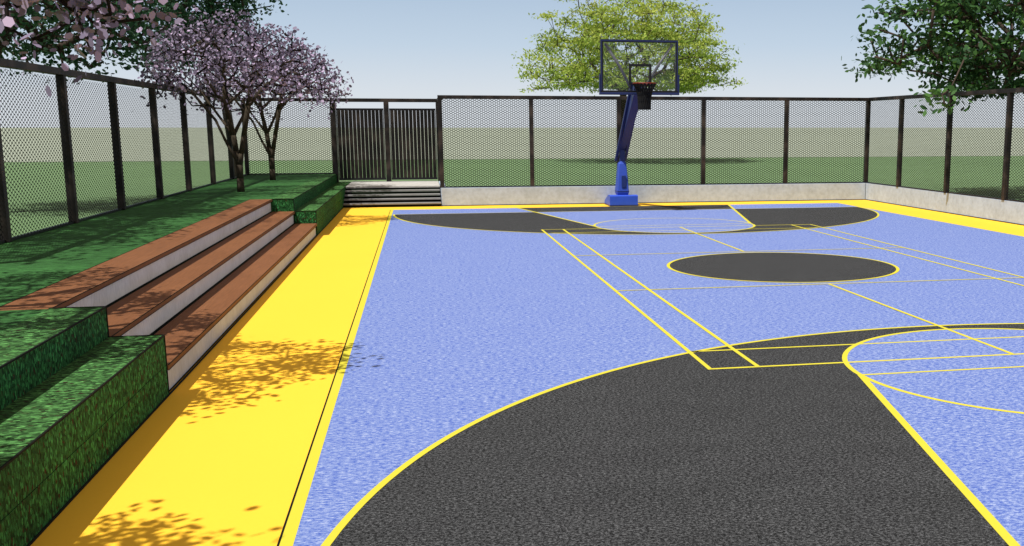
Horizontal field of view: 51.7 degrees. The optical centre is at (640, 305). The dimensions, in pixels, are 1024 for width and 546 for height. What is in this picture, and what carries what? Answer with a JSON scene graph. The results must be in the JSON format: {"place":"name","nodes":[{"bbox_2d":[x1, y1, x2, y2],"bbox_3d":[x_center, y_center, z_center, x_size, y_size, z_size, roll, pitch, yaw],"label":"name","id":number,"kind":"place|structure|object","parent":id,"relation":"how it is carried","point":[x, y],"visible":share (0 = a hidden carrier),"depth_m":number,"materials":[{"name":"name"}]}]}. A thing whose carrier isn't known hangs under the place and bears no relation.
{"place":"outdoors","nodes":[
{"label":"outdoors","id":0,"kind":"place"},
{"bbox_2d":[0,306,108,409],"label":"hedge block","id":1,"kind":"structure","parent":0,"point":[37,349],"depth_m":7.28,"materials":[{"name":"green plant"}]},
{"bbox_2d":[0,174,321,331],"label":"terrace lawn","id":2,"kind":"structure","parent":0,"point":[32,263],"depth_m":13.98,"materials":[{"name":"green plant"}]},
{"bbox_2d":[0,0,181,96],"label":"cherry tree","id":3,"kind":"object","parent":2,"relation":"on","point":[75,7],"visible":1,"depth_m":7.98,"materials":[{"name":"pink plant"}]},
{"bbox_2d":[0,58,249,243],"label":"fence","id":4,"kind":"object","parent":2,"relation":"on","point":[67,150],"visible":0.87,"depth_m":17.04,"materials":[{"name":"brown metal"}]},
{"bbox_2d":[134,3,339,191],"bbox_3d":[-8.865,-4.612,23.062,4.339,4.192,4.199,-2,10,-12],"label":"cherry tree","id":5,"kind":"object","parent":2,"relation":"on","point":[171,54],"visible":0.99,"depth_m":22.66,"materials":[{"name":"pink plant"}]},
{"bbox_2d":[189,25,353,179],"bbox_3d":[-9.955,-5.490,28.184,4.339,4.192,4.199,-2,10,-12],"label":"cherry tree","id":6,"kind":"object","parent":2,"relation":"on","point":[269,149],"visible":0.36,"depth_m":28.11,"materials":[{"name":"pink plant"}]},
{"bbox_2d":[247,98,332,174],"bbox_3d":[-10.697,-5.178,31.847,2.680,2.299,0.120,-2,10,-12],"label":"fence","id":7,"kind":"object","parent":2,"relation":"on","point":[266,173],"visible":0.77,"depth_m":31.88,"materials":[{"name":"brown metal"}]},
{"bbox_2d":[272,174,336,235],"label":"hedge block","id":8,"kind":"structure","parent":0,"point":[296,198],"depth_m":23.48,"materials":[{"name":"green plant"}]},
{"bbox_2d":[343,181,440,207],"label":"entrance steps","id":9,"kind":"structure","parent":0,"point":[379,192],"depth_m":29.67,"materials":[{"name":"concrete"}]},
{"bbox_2d":[329,98,439,181],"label":"double gate","id":10,"kind":"structure","parent":9,"relation":"on","point":[385,143],"depth_m":32.41,"materials":[{"name":"brown metal"}]},
{"bbox_2d":[0,0,1023,127],"label":"sky","id":11,"kind":"structure","parent":0,"point":[397,49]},
{"bbox_2d":[1,128,1023,161],"bbox_3d":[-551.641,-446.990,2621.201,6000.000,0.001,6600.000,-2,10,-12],"label":"ground","id":12,"kind":"structure","parent":0,"point":[586,141],"depth_m":143.32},
{"bbox_2d":[98,156,943,161],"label":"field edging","id":13,"kind":"object","parent":12,"relation":"on","point":[589,158],"visible":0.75,"depth_m":74.02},
{"bbox_2d":[4,156,1023,334],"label":"grass field","id":14,"kind":"structure","parent":0,"point":[772,165],"depth_m":49.16,"materials":[{"name":"green plant"}]},
{"bbox_2d":[0,0,52,36],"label":"tree","id":15,"kind":"object","parent":14,"relation":"on","point":[29,11],"visible":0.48,"depth_m":19.82,"materials":[{"name":"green plant"}]},
{"bbox_2d":[0,334,169,545],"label":"hedge block","id":16,"kind":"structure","parent":14,"relation":"on","point":[67,430],"depth_m":6.45,"materials":[{"name":"green plant"}]},
{"bbox_2d":[0,0,196,87],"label":"tree","id":17,"kind":"object","parent":14,"relation":"on","point":[47,43],"visible":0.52,"depth_m":27.52,"materials":[{"name":"green plant"}]},
{"bbox_2d":[0,199,316,391],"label":"tiered bench","id":18,"kind":"object","parent":14,"relation":"on","point":[195,331],"visible":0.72,"depth_m":11.69,"materials":[{"name":"wood"}]},
{"bbox_2d":[97,0,288,175],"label":"tree","id":19,"kind":"object","parent":14,"relation":"on","point":[209,7],"visible":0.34,"depth_m":35.77,"materials":[{"name":"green plant"}]},
{"bbox_2d":[295,182,350,234],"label":"hedge block","id":20,"kind":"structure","parent":14,"relation":"on","point":[323,209],"depth_m":23.62,"materials":[{"name":"green plant"}]},
{"bbox_2d":[31,200,1023,545],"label":"court border","id":21,"kind":"object","parent":14,"relation":"on","point":[215,448],"visible":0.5,"depth_m":7.88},
{"bbox_2d":[26,199,1022,545],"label":"wall base joint","id":22,"kind":"object","parent":21,"relation":"on","point":[30,543],"depth_m":10.02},
{"bbox_2d":[277,207,864,545],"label":"court line","id":23,"kind":"object","parent":21,"relation":"on","point":[286,520],"visible":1,"depth_m":7.69,"materials":[{"name":"yellow paint"}]},
{"bbox_2d":[599,39,679,205],"bbox_3d":[-0.252,-4.802,27.980,2.090,4.365,3.711,-2,10,-12],"label":"basketball hoop","id":24,"kind":"object","parent":21,"relation":"on","point":[639,96],"visible":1,"depth_m":26.85,"materials":[{"name":"blue metal"}]},
{"bbox_2d":[511,0,747,124],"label":"tree","id":25,"kind":"object","parent":14,"relation":"on","point":[688,80],"visible":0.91,"depth_m":63.51,"materials":[{"name":"green plant"}]},
{"bbox_2d":[441,183,865,205],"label":"retaining wall","id":26,"kind":"structure","parent":14,"relation":"on","point":[485,196],"depth_m":30.51,"materials":[{"name":"concrete"}]},
{"bbox_2d":[437,95,870,187],"bbox_3d":[0.667,-4.800,30.379,12.825,2.550,0.120,-2,10,-12],"label":"fence","id":27,"kind":"object","parent":26,"relation":"on","point":[703,121],"visible":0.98,"depth_m":30.34,"materials":[{"name":"brown metal"}]},
{"bbox_2d":[293,203,1023,545],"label":"court surface","id":28,"kind":"object","parent":14,"relation":"on","point":[459,329],"visible":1,"depth_m":12.71,"materials":[{"name":"blue rubber"}]},
{"bbox_2d":[330,205,1023,545],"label":"painted zone","id":29,"kind":"object","parent":28,"relation":"on","point":[688,449],"visible":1,"depth_m":6.93,"materials":[{"name":"black rubber"}]},
{"bbox_2d":[279,203,1023,545],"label":"court line","id":30,"kind":"object","parent":29,"relation":"on","point":[995,524],"visible":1,"depth_m":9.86,"materials":[{"name":"yellow paint"}]},
{"bbox_2d":[538,209,1023,545],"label":"court surface","id":31,"kind":"object","parent":14,"relation":"on","point":[979,452],"visible":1,"depth_m":8.87,"materials":[{"name":"blue rubber"}]},
{"bbox_2d":[841,0,1023,116],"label":"tree","id":32,"kind":"object","parent":14,"relation":"on","point":[972,65],"visible":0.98,"depth_m":29.07,"materials":[{"name":"green plant"}]},
{"bbox_2d":[865,183,1023,224],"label":"retaining wall","id":33,"kind":"structure","parent":14,"relation":"on","point":[999,210],"depth_m":26.73,"materials":[{"name":"concrete"}]},
{"bbox_2d":[866,88,1023,202],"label":"fence","id":34,"kind":"object","parent":33,"relation":"on","point":[1008,128],"visible":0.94,"depth_m":26.59,"materials":[{"name":"brown metal"}]}
]}

